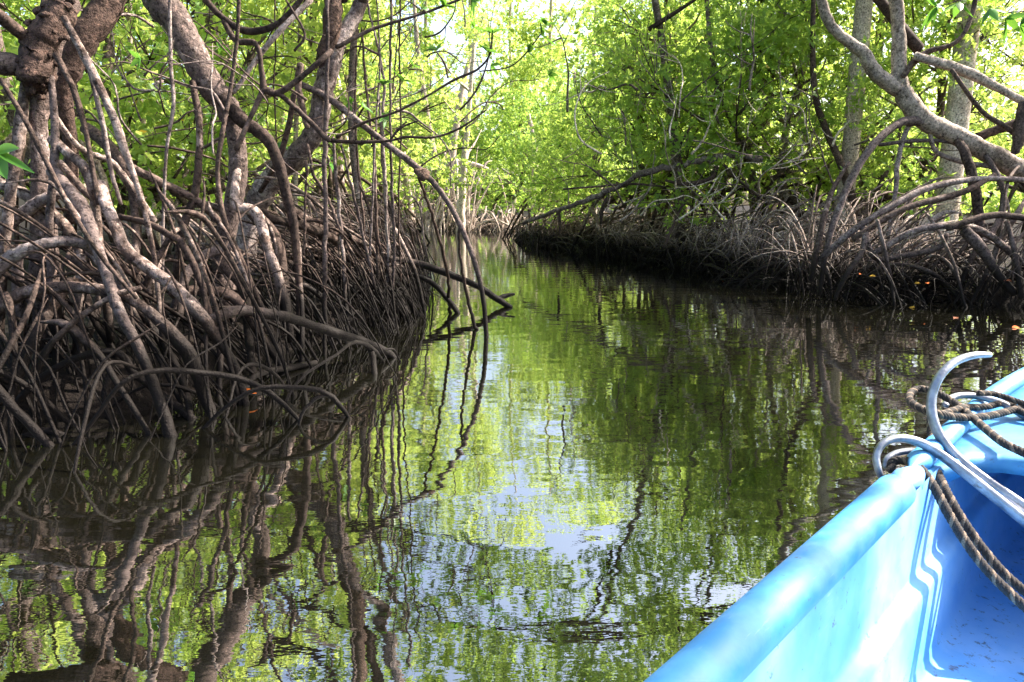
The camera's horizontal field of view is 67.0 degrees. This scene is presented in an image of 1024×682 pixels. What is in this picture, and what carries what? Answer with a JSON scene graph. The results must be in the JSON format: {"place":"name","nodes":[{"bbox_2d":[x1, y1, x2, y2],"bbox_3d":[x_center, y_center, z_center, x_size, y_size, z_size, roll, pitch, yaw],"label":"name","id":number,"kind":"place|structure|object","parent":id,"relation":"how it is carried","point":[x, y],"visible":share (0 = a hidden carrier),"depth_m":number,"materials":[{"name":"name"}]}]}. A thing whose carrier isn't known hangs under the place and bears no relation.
{"place":"outdoors","nodes":[
{"label":"outdoors","id":0,"kind":"place"},
{"bbox_2d":[0,143,34,178],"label":"leafy twig","id":1,"kind":"object","parent":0,"point":[5,156],"visible":1,"depth_m":2.31,"materials":[{"name":"green plant"}]},
{"bbox_2d":[0,231,1023,681],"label":"water","id":2,"kind":"structure","parent":0,"point":[580,467],"depth_m":3.18,"materials":[{"name":"green liquid"}]},
{"bbox_2d":[643,367,1023,681],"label":"boat","id":3,"kind":"object","parent":2,"relation":"on","point":[883,579],"visible":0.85,"depth_m":1.39,"materials":[{"name":"paint"}]},
{"bbox_2d":[872,351,1023,526],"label":"anchor","id":4,"kind":"object","parent":3,"relation":"on","point":[1006,500],"visible":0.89,"depth_m":1.63,"materials":[{"name":"metal"}]},
{"bbox_2d":[886,456,1023,611],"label":"rope","id":5,"kind":"object","parent":4,"relation":"hanging from","point":[996,579],"visible":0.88,"depth_m":1.50,"materials":[{"name":"fabric"}]},
{"bbox_2d":[926,409,1023,596],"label":"rope","id":6,"kind":"object","parent":4,"relation":"hanging from","point":[1001,570],"visible":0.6,"depth_m":1.50,"materials":[{"name":"fabric"}]},
{"bbox_2d":[905,385,1023,457],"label":"rope","id":7,"kind":"object","parent":3,"relation":"on","point":[975,419],"visible":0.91,"depth_m":1.85,"materials":[{"name":"fabric"}]},
{"bbox_2d":[942,400,1023,415],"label":"rope","id":8,"kind":"object","parent":3,"relation":"on","point":[981,406],"visible":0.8,"depth_m":1.93,"materials":[{"name":"fabric"}]},
{"bbox_2d":[975,390,1023,405],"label":"rope","id":9,"kind":"object","parent":3,"relation":"on","point":[1008,398],"visible":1,"depth_m":1.94,"materials":[{"name":"fabric"}]},
{"bbox_2d":[0,205,1023,421],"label":"ground","id":10,"kind":"structure","parent":0,"point":[68,388],"depth_m":5.82,"materials":[{"name":"brown soil"}]},
{"bbox_2d":[0,0,109,191],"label":"mangrove tree","id":11,"kind":"object","parent":10,"relation":"on","point":[10,35],"visible":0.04,"depth_m":10.91,"materials":[{"name":"green plant"}]},
{"bbox_2d":[0,1,122,227],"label":"mangrove tree","id":12,"kind":"object","parent":10,"relation":"on","point":[26,175],"visible":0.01,"depth_m":21.65,"materials":[{"name":"green plant"}]},
{"bbox_2d":[0,0,160,235],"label":"mangrove tree","id":13,"kind":"object","parent":10,"relation":"on","point":[27,182],"visible":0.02,"depth_m":14.28,"materials":[{"name":"green plant"}]},
{"bbox_2d":[79,132,88,237],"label":"slender tree","id":14,"kind":"object","parent":10,"relation":"on","point":[80,179],"visible":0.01,"depth_m":15.62,"materials":[{"name":"brown plant"}]},
{"bbox_2d":[2,0,220,235],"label":"mangrove tree","id":15,"kind":"object","parent":10,"relation":"on","point":[94,148],"visible":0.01,"depth_m":17.16,"materials":[{"name":"green plant"}]},
{"bbox_2d":[0,0,227,268],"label":"mangrove tree","id":16,"kind":"object","parent":10,"relation":"on","point":[10,110],"visible":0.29,"depth_m":8.73,"materials":[{"name":"green plant"}]},
{"bbox_2d":[0,0,263,230],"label":"mangrove tree","id":17,"kind":"object","parent":10,"relation":"on","point":[123,19],"visible":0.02,"depth_m":20.96,"materials":[{"name":"green plant"}]},
{"bbox_2d":[124,6,161,246],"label":"slender tree","id":18,"kind":"object","parent":10,"relation":"on","point":[157,235],"visible":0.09,"depth_m":13.74,"materials":[{"name":"brown plant"}]},
{"bbox_2d":[125,0,168,244],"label":"slender tree","id":19,"kind":"object","parent":10,"relation":"on","point":[127,141],"visible":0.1,"depth_m":11.59,"materials":[{"name":"brown plant"}]},
{"bbox_2d":[0,0,295,263],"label":"mangrove tree","id":20,"kind":"object","parent":10,"relation":"on","point":[151,57],"visible":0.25,"depth_m":9.86,"materials":[{"name":"green plant"}]},
{"bbox_2d":[81,0,341,238],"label":"mangrove tree","id":21,"kind":"object","parent":10,"relation":"on","point":[221,160],"visible":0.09,"depth_m":16.15,"materials":[{"name":"green plant"}]},
{"bbox_2d":[0,0,431,260],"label":"mangrove tree","id":22,"kind":"object","parent":10,"relation":"on","point":[290,54],"visible":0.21,"depth_m":11.24,"materials":[{"name":"green plant"}]},
{"bbox_2d":[191,3,253,188],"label":"slender tree","id":23,"kind":"object","parent":10,"relation":"on","point":[229,16],"visible":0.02,"depth_m":21.25,"materials":[{"name":"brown plant"}]},
{"bbox_2d":[0,0,448,472],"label":"mangrove tree","id":24,"kind":"object","parent":10,"relation":"on","point":[49,63],"visible":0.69,"depth_m":4.34,"materials":[{"name":"brown plant"}]},
{"bbox_2d":[195,22,256,244],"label":"slender tree","id":25,"kind":"object","parent":10,"relation":"on","point":[213,169],"visible":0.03,"depth_m":14.74,"materials":[{"name":"brown plant"}]},
{"bbox_2d":[70,0,439,397],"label":"mangrove tree","id":26,"kind":"object","parent":10,"relation":"on","point":[173,18],"visible":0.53,"depth_m":5.38,"materials":[{"name":"brown plant"}]},
{"bbox_2d":[233,0,312,203],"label":"slender tree","id":27,"kind":"object","parent":10,"relation":"on","point":[295,137],"visible":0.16,"depth_m":12.55,"materials":[{"name":"brown plant"}]},
{"bbox_2d":[162,0,409,233],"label":"mangrove tree","id":28,"kind":"object","parent":10,"relation":"on","point":[268,117],"visible":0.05,"depth_m":19.17,"materials":[{"name":"green plant"}]},
{"bbox_2d":[233,0,342,209],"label":"mangrove tree","id":29,"kind":"object","parent":10,"relation":"on","point":[278,59],"visible":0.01,"depth_m":31.34,"materials":[{"name":"green plant"}]},
{"bbox_2d":[209,19,388,218],"bbox_3d":[-6.748,-7.649,27.756,5.756,8.145,7.372,8,13,39],"label":"mangrove tree","id":30,"kind":"object","parent":10,"relation":"on","point":[300,133],"visible":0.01,"depth_m":28.11,"materials":[{"name":"green plant"}]},
{"bbox_2d":[284,43,357,220],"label":"slender tree","id":31,"kind":"object","parent":10,"relation":"on","point":[344,137],"visible":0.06,"depth_m":16.49,"materials":[{"name":"brown plant"}]},
{"bbox_2d":[261,0,401,214],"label":"mangrove tree","id":32,"kind":"object","parent":10,"relation":"on","point":[346,76],"depth_m":15.17,"materials":[{"name":"green plant"}]},
{"bbox_2d":[179,0,484,231],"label":"mangrove tree","id":33,"kind":"object","parent":10,"relation":"on","point":[330,179],"visible":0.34,"depth_m":14.64,"materials":[{"name":"green plant"}]},
{"bbox_2d":[252,0,423,209],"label":"mangrove tree","id":34,"kind":"object","parent":10,"relation":"on","point":[359,90],"visible":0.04,"depth_m":23.91,"materials":[{"name":"green plant"}]},
{"bbox_2d":[301,27,422,191],"bbox_3d":[-6.343,-8.990,32.225,5.594,8.622,6.066,-5,11,-24],"label":"mangrove tree","id":35,"kind":"object","parent":10,"relation":"on","point":[416,96],"visible":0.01,"depth_m":32.25,"materials":[{"name":"green plant"}]},
{"bbox_2d":[193,0,558,355],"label":"mangrove tree","id":36,"kind":"object","parent":10,"relation":"on","point":[340,31],"visible":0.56,"depth_m":6.37,"materials":[{"name":"brown plant"}]},
{"bbox_2d":[336,25,415,242],"bbox_3d":[-3.286,-4.756,15.632,3.548,6.783,13.525,-2,11,-13],"label":"mangrove tree","id":37,"kind":"object","parent":10,"relation":"on","point":[351,77],"depth_m":10.11,"materials":[{"name":"brown plant"}]},
{"bbox_2d":[301,0,489,242],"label":"mangrove tree","id":38,"kind":"object","parent":10,"relation":"on","point":[365,173],"visible":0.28,"depth_m":20.20,"materials":[{"name":"green plant"}]},
{"bbox_2d":[370,1,426,231],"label":"slender tree","id":39,"kind":"object","parent":10,"relation":"on","point":[404,181],"visible":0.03,"depth_m":23.36,"materials":[{"name":"brown plant"}]},
{"bbox_2d":[356,0,448,186],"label":"tall tree","id":40,"kind":"object","parent":10,"relation":"on","point":[436,41],"visible":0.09,"depth_m":34.73,"materials":[{"name":"green plant"}]},
{"bbox_2d":[360,63,444,190],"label":"mangrove tree","id":41,"kind":"object","parent":10,"relation":"on","point":[404,115],"visible":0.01,"depth_m":36.92,"materials":[{"name":"green plant"}]},
{"bbox_2d":[302,0,510,231],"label":"mangrove tree","id":42,"kind":"object","parent":10,"relation":"on","point":[428,225],"visible":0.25,"depth_m":28.79,"materials":[{"name":"brown plant"}]},
{"bbox_2d":[372,108,481,218],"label":"mangrove tree","id":43,"kind":"object","parent":10,"relation":"on","point":[422,157],"visible":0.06,"depth_m":34.00,"materials":[{"name":"green plant"}]},
{"bbox_2d":[382,0,492,206],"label":"tall tree","id":44,"kind":"object","parent":10,"relation":"on","point":[426,20],"visible":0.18,"depth_m":38.70,"materials":[{"name":"green plant"}]},
{"bbox_2d":[433,6,502,234],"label":"slender tree","id":45,"kind":"object","parent":10,"relation":"on","point":[461,199],"visible":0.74,"depth_m":25.04,"materials":[{"name":"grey plant"}]},
{"bbox_2d":[418,96,525,219],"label":"mangrove tree","id":46,"kind":"object","parent":10,"relation":"on","point":[491,154],"visible":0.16,"depth_m":32.35,"materials":[{"name":"green plant"}]},
{"bbox_2d":[398,0,547,216],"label":"tall tree","id":47,"kind":"object","parent":10,"relation":"on","point":[516,74],"visible":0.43,"depth_m":35.70,"materials":[{"name":"green plant"}]},
{"bbox_2d":[467,0,557,213],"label":"tall tree","id":48,"kind":"object","parent":10,"relation":"on","point":[507,14],"visible":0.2,"depth_m":40.11,"materials":[{"name":"green plant"}]},
{"bbox_2d":[458,75,582,220],"bbox_3d":[0.356,-7.727,32.279,6.055,6.267,5.686,4,11,22],"label":"mangrove tree","id":49,"kind":"object","parent":10,"relation":"on","point":[517,115],"visible":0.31,"depth_m":31.44,"materials":[{"name":"green plant"}]},
{"bbox_2d":[28,0,1023,214],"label":"forest","id":50,"kind":"object","parent":10,"relation":"on","point":[1016,200],"depth_m":46.61,"materials":[{"name":"plant"}]},
{"bbox_2d":[446,109,606,231],"bbox_3d":[0.684,-6.662,31.057,6.647,5.020,6.413,0,10,0],"label":"mangrove tree","id":51,"kind":"object","parent":10,"relation":"on","point":[496,223],"visible":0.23,"depth_m":29.26,"materials":[{"name":"green plant"}]},
{"bbox_2d":[477,68,623,238],"bbox_3d":[1.207,-5.609,23.388,4.743,5.227,5.050,7,12,32],"label":"mangrove tree","id":52,"kind":"object","parent":10,"relation":"on","point":[510,146],"visible":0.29,"depth_m":22.80,"materials":[{"name":"green plant"}]},
{"bbox_2d":[480,0,627,146],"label":"tall tree","id":53,"kind":"object","parent":10,"relation":"on","point":[522,33],"visible":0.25,"depth_m":36.13,"materials":[{"name":"green plant"}]},
{"bbox_2d":[516,140,610,211],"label":"mangrove tree","id":54,"kind":"object","parent":10,"relation":"on","point":[571,196],"depth_m":36.00,"materials":[{"name":"green plant"}]},
{"bbox_2d":[504,57,634,236],"bbox_3d":[1.943,-5.625,24.328,4.468,5.380,9.000,0,10,0],"label":"mangrove tree","id":55,"kind":"object","parent":10,"relation":"on","point":[549,191],"visible":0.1,"depth_m":21.06,"materials":[{"name":"green plant"}]},
{"bbox_2d":[519,0,651,217],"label":"tall tree","id":56,"kind":"object","parent":10,"relation":"on","point":[550,52],"visible":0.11,"depth_m":34.38,"materials":[{"name":"green plant"}]},
{"bbox_2d":[513,54,691,229],"bbox_3d":[2.439,-4.840,19.863,4.737,4.903,4.449,-2,10,-9],"label":"mangrove tree","id":57,"kind":"object","parent":10,"relation":"on","point":[564,195],"visible":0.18,"depth_m":19.81,"materials":[{"name":"green plant"}]},
{"bbox_2d":[526,0,771,251],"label":"mangrove tree","id":58,"kind":"object","parent":10,"relation":"on","point":[569,121],"visible":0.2,"depth_m":16.72,"materials":[{"name":"green plant"}]},
{"bbox_2d":[600,0,701,219],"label":"mangrove tree","id":59,"kind":"object","parent":10,"relation":"on","point":[632,206],"visible":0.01,"depth_m":32.01,"materials":[{"name":"green plant"}]},
{"bbox_2d":[648,0,696,245],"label":"mangrove tree","id":60,"kind":"object","parent":10,"relation":"on","point":[659,21],"visible":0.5,"depth_m":13.72,"materials":[{"name":"brown plant"}]},
{"bbox_2d":[504,0,850,251],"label":"mangrove tree","id":61,"kind":"object","parent":10,"relation":"on","point":[599,22],"visible":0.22,"depth_m":16.24,"materials":[{"name":"green plant"}]},
{"bbox_2d":[593,0,797,229],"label":"mangrove tree","id":62,"kind":"object","parent":10,"relation":"on","point":[755,1],"visible":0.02,"depth_m":20.06,"materials":[{"name":"green plant"}]},
{"bbox_2d":[566,0,834,238],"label":"mangrove tree","id":63,"kind":"object","parent":10,"relation":"on","point":[673,26],"visible":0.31,"depth_m":14.69,"materials":[{"name":"green plant"}]},
{"bbox_2d":[507,0,894,261],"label":"mangrove tree","id":64,"kind":"object","parent":10,"relation":"on","point":[568,233],"visible":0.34,"depth_m":13.77,"materials":[{"name":"green plant"}]},
{"bbox_2d":[522,127,767,247],"bbox_3d":[2.045,-2.579,13.028,4.346,1.931,1.021,4,11,21],"label":"fallen branch","id":65,"kind":"object","parent":64,"relation":"on","point":[646,172],"visible":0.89,"depth_m":12.83,"materials":[{"name":"brown wood"}]},
{"bbox_2d":[567,0,932,247],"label":"mangrove tree","id":66,"kind":"object","parent":10,"relation":"on","point":[619,53],"visible":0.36,"depth_m":12.96,"materials":[{"name":"green plant"}]},
{"bbox_2d":[545,0,962,279],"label":"mangrove tree","id":67,"kind":"object","parent":10,"relation":"on","point":[811,42],"visible":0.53,"depth_m":12.21,"materials":[{"name":"green plant"}]},
{"bbox_2d":[757,0,790,241],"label":"mangrove tree","id":68,"kind":"object","parent":10,"relation":"on","point":[765,80],"visible":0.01,"depth_m":14.82,"materials":[{"name":"brown plant"}]},
{"bbox_2d":[655,0,940,239],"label":"mangrove tree","id":69,"kind":"object","parent":10,"relation":"on","point":[747,168],"visible":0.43,"depth_m":12.97,"materials":[{"name":"green plant"}]},
{"bbox_2d":[730,0,913,223],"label":"mangrove tree","id":70,"kind":"object","parent":10,"relation":"on","point":[849,32],"visible":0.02,"depth_m":18.63,"materials":[{"name":"green plant"}]},
{"bbox_2d":[637,0,1023,315],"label":"mangrove tree","id":71,"kind":"object","parent":10,"relation":"on","point":[996,160],"visible":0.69,"depth_m":9.12,"materials":[{"name":"brown plant"}]},
{"bbox_2d":[832,0,872,248],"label":"tall tree","id":72,"kind":"object","parent":10,"relation":"on","point":[862,19],"visible":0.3,"depth_m":12.02,"materials":[{"name":"grey plant"}]},
{"bbox_2d":[713,0,1023,249],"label":"mangrove tree","id":73,"kind":"object","parent":10,"relation":"on","point":[933,83],"visible":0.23,"depth_m":13.28,"materials":[{"name":"green plant"}]},
{"bbox_2d":[723,165,1023,309],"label":"roots","id":74,"kind":"object","parent":10,"relation":"on","point":[997,252],"visible":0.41,"depth_m":9.13,"materials":[{"name":"brown plant"}]},
{"bbox_2d":[858,2,928,211],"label":"mangrove tree","id":75,"kind":"object","parent":10,"relation":"on","point":[862,198],"visible":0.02,"depth_m":14.31,"materials":[{"name":"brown plant"}]},
{"bbox_2d":[787,0,1023,250],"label":"mangrove tree","id":76,"kind":"object","parent":10,"relation":"on","point":[925,174],"visible":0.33,"depth_m":11.93,"materials":[{"name":"green plant"}]},
{"bbox_2d":[922,0,982,258],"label":"tall tree","id":77,"kind":"object","parent":10,"relation":"on","point":[958,108],"visible":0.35,"depth_m":11.37,"materials":[{"name":"grey plant"}]},
{"bbox_2d":[920,2,1023,235],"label":"mangrove tree","id":78,"kind":"object","parent":10,"relation":"on","point":[1016,186],"visible":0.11,"depth_m":16.17,"materials":[{"name":"green plant"}]},
{"bbox_2d":[0,0,1023,205],"label":"sky","id":79,"kind":"structure","parent":0,"point":[437,26],"materials":[{"name":"white"}]},
{"bbox_2d":[921,0,1023,43],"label":"leafy twig","id":80,"kind":"object","parent":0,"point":[992,13],"visible":1,"depth_m":4.71,"materials":[{"name":"green plant"}]}
]}

